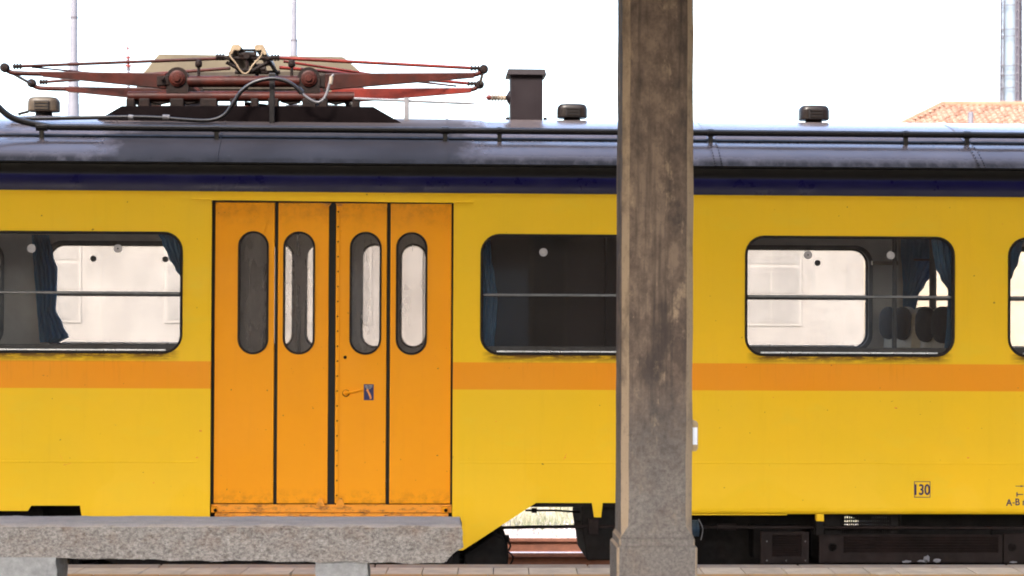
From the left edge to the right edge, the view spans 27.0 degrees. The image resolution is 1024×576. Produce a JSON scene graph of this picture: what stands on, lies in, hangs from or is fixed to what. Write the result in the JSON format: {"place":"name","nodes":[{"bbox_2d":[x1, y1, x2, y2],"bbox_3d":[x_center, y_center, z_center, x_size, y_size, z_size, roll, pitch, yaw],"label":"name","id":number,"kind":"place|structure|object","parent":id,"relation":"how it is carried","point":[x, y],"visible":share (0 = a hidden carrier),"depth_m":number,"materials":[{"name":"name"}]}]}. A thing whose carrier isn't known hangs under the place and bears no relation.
{"place":"outdoors","nodes":[
{"label":"outdoors","id":0,"kind":"place"},
{"bbox_2d":[0,0,1023,122],"label":"sky","id":1,"kind":"structure","parent":0,"point":[866,61],"materials":[{"name":"white"}]},
{"bbox_2d":[502,507,855,536],"bbox_3d":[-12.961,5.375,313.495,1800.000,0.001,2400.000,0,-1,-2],"label":"ground","id":2,"kind":"structure","parent":0,"point":[553,516],"depth_m":23.74,"materials":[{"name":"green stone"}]},
{"bbox_2d":[67,0,79,115],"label":"catenary mast","id":3,"kind":"object","parent":2,"relation":"on","point":[73,107],"visible":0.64,"depth_m":73.20,"materials":[{"name":"metal"}]},
{"bbox_2d":[125,46,131,86],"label":"signal pole","id":4,"kind":"object","parent":2,"relation":"on","point":[128,66],"visible":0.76,"depth_m":63.41,"materials":[{"name":"metal"}]},
{"bbox_2d":[290,0,297,104],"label":"catenary mast","id":5,"kind":"object","parent":2,"relation":"on","point":[293,46],"visible":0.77,"depth_m":79.53,"materials":[{"name":"metal"}]},
{"bbox_2d":[53,246,863,346],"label":"warehouse","id":6,"kind":"structure","parent":2,"relation":"on","point":[157,319],"depth_m":57.69,"materials":[{"name":"beige paint"}]},
{"bbox_2d":[53,246,81,322],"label":"window","id":7,"kind":"structure","parent":6,"relation":"in","point":[68,259],"depth_m":57.31,"materials":[{"name":"stone"}]},
{"bbox_2d":[164,248,179,322],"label":"window","id":8,"kind":"structure","parent":6,"relation":"in","point":[171,277],"depth_m":57.43,"materials":[{"name":"stone"}]},
{"bbox_2d":[309,246,371,323],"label":"window","id":9,"kind":"structure","parent":6,"relation":"in","point":[367,258],"depth_m":57.65,"materials":[{"name":"stone"}]},
{"bbox_2d":[747,250,801,325],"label":"window","id":10,"kind":"structure","parent":6,"relation":"in","point":[770,272],"depth_m":58.10,"materials":[{"name":"stone"}]},
{"bbox_2d":[67,564,1023,575],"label":"platform","id":11,"kind":"structure","parent":2,"relation":"on","point":[469,570],"depth_m":13.30,"materials":[{"name":"concrete"}]},
{"bbox_2d":[0,516,462,575],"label":"stone bench","id":12,"kind":"object","parent":11,"relation":"on","point":[50,545],"visible":1,"depth_m":10.95,"materials":[{"name":"stone"}]},
{"bbox_2d":[610,0,696,575],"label":"concrete pillar","id":13,"kind":"structure","parent":11,"relation":"on","point":[652,534],"depth_m":9.54,"materials":[{"name":"grey concrete"}]},
{"bbox_2d":[692,420,697,450],"bbox_3d":[0.815,0.666,9.644,0.040,0.137,0.104,0,-1,-2],"label":"pillar fixture","id":14,"kind":"object","parent":13,"relation":"attached to","point":[694,435],"visible":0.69,"depth_m":9.60,"materials":[{"name":"plastic"}]},
{"bbox_2d":[503,520,855,565],"bbox_3d":[5.651,2.501,20.381,71.000,0.293,5.990,0,-1,-2],"label":"track bed","id":15,"kind":"object","parent":2,"relation":"on","point":[547,546],"visible":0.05,"depth_m":19.84,"materials":[{"name":"stone"}]},
{"bbox_2d":[999,0,1022,100],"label":"steel chimney","id":16,"kind":"object","parent":2,"relation":"on","point":[1011,34],"visible":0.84,"depth_m":99.69,"materials":[{"name":"silver metal"}]},
{"bbox_2d":[864,101,1023,345],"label":"tiled house","id":17,"kind":"structure","parent":0,"point":[983,112],"depth_m":72.39,"materials":[{"name":"orange tile"}]},
{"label":"track bed","id":18,"kind":"structure","parent":0,"visible":0},
{"bbox_2d":[0,44,1023,566],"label":"train carriage","id":19,"kind":"object","parent":18,"relation":"on","point":[894,436],"visible":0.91,"depth_m":13.87,"materials":[{"name":"yellow paint"}]},
{"bbox_2d":[0,247,3,339],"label":"window","id":20,"kind":"structure","parent":19,"relation":"in","point":[1,252],"depth_m":16.30,"materials":[{"name":"rubber"}]},
{"bbox_2d":[32,235,68,342],"bbox_3d":[-3.524,0.005,16.281,0.287,0.824,0.038,0,-1,-2],"label":"curtain","id":21,"kind":"object","parent":19,"relation":"hanging from","point":[50,327],"visible":0.98,"depth_m":16.28,"materials":[{"name":"blue fabric"}]},
{"bbox_2d":[0,231,182,353],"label":"window","id":22,"kind":"structure","parent":19,"relation":"in","point":[4,348],"depth_m":13.71,"materials":[{"name":"rubber"}]},
{"bbox_2d":[41,240,179,350],"bbox_3d":[-2.894,0.066,16.363,1.395,0.854,0.176,0,-1,-2],"label":"window","id":23,"kind":"structure","parent":19,"relation":"in","point":[55,245],"depth_m":16.38,"materials":[{"name":"metal"}]},
{"bbox_2d":[158,234,179,274],"bbox_3d":[-2.203,-0.215,13.845,0.197,0.292,0.038,0,-1,-2],"label":"curtain","id":24,"kind":"object","parent":19,"relation":"hanging from","point":[171,245],"visible":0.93,"depth_m":13.85,"materials":[{"name":"blue fabric"}]},
{"bbox_2d":[214,202,274,502],"bbox_3d":[-1.728,0.418,13.780,0.382,1.941,0.041,0,-1,-2],"label":"door leaf","id":25,"kind":"structure","parent":19,"relation":"in","point":[243,379],"depth_m":13.76,"materials":[{"name":"orange paint"}]},
{"bbox_2d":[277,203,331,505],"bbox_3d":[-1.343,0.429,13.793,0.344,1.959,0.048,0,-1,-2],"label":"door leaf","id":26,"kind":"structure","parent":19,"relation":"in","point":[302,377],"depth_m":13.78,"materials":[{"name":"orange paint"}]},
{"bbox_2d":[334,203,386,505],"bbox_3d":[-0.981,0.431,13.798,0.335,1.959,0.068,0,-1,-2],"label":"door leaf","id":27,"kind":"structure","parent":19,"relation":"in","point":[360,377],"depth_m":13.79,"materials":[{"name":"orange paint"}]},
{"bbox_2d":[389,203,451,503],"bbox_3d":[-0.593,0.424,13.827,0.395,1.941,0.041,0,-1,-2],"label":"door leaf","id":28,"kind":"structure","parent":19,"relation":"in","point":[420,381],"depth_m":13.81,"materials":[{"name":"orange paint"}]},
{"bbox_2d":[483,240,497,345],"bbox_3d":[-0.149,0.049,13.927,0.110,0.822,0.038,0,-1,-2],"label":"curtain","id":29,"kind":"object","parent":19,"relation":"hanging from","point":[489,312],"visible":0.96,"depth_m":13.92,"materials":[{"name":"blue fabric"}]},
{"bbox_2d":[480,234,616,355],"bbox_3d":[0.474,0.046,13.859,1.362,0.786,0.066,0,-1,-2],"label":"window","id":30,"kind":"structure","parent":19,"relation":"in","point":[496,350],"depth_m":13.83,"materials":[{"name":"rubber"}]},
{"bbox_2d":[748,245,872,353],"bbox_3d":[2.093,0.093,16.568,1.442,0.854,0.176,0,-1,-2],"label":"window","id":31,"kind":"structure","parent":19,"relation":"in","point":[868,301],"depth_m":16.59,"materials":[{"name":"metal"}]},
{"bbox_2d":[745,236,954,356],"bbox_3d":[2.202,0.055,13.930,1.380,0.786,0.066,0,-1,-2],"label":"window","id":32,"kind":"structure","parent":19,"relation":"in","point":[783,351],"depth_m":13.91,"materials":[{"name":"rubber"}]},
{"bbox_2d":[901,239,928,309],"bbox_3d":[3.237,-0.083,16.561,0.441,0.665,0.038,0,-1,-2],"label":"curtain","id":33,"kind":"object","parent":19,"relation":"hanging from","point":[915,275],"visible":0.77,"depth_m":16.56,"materials":[{"name":"blue fabric"}]},
{"bbox_2d":[931,239,950,347],"bbox_3d":[2.854,0.054,14.061,0.200,0.841,0.038,0,-1,-2],"label":"curtain","id":34,"kind":"object","parent":19,"relation":"hanging from","point":[941,254],"visible":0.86,"depth_m":14.06,"materials":[{"name":"blue fabric"}]},
{"bbox_2d":[918,247,1023,347],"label":"window","id":35,"kind":"structure","parent":19,"relation":"in","point":[1022,250],"depth_m":16.65,"materials":[{"name":"metal"}]},
{"bbox_2d":[1008,238,1023,356],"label":"window","id":36,"kind":"structure","parent":19,"relation":"in","point":[1019,351],"depth_m":13.94,"materials":[{"name":"rubber"}]},
{"bbox_2d":[1011,240,1023,277],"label":"curtain","id":37,"kind":"object","parent":19,"relation":"hanging from","point":[1016,251],"visible":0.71,"depth_m":14.08,"materials":[{"name":"blue fabric"}]}
]}

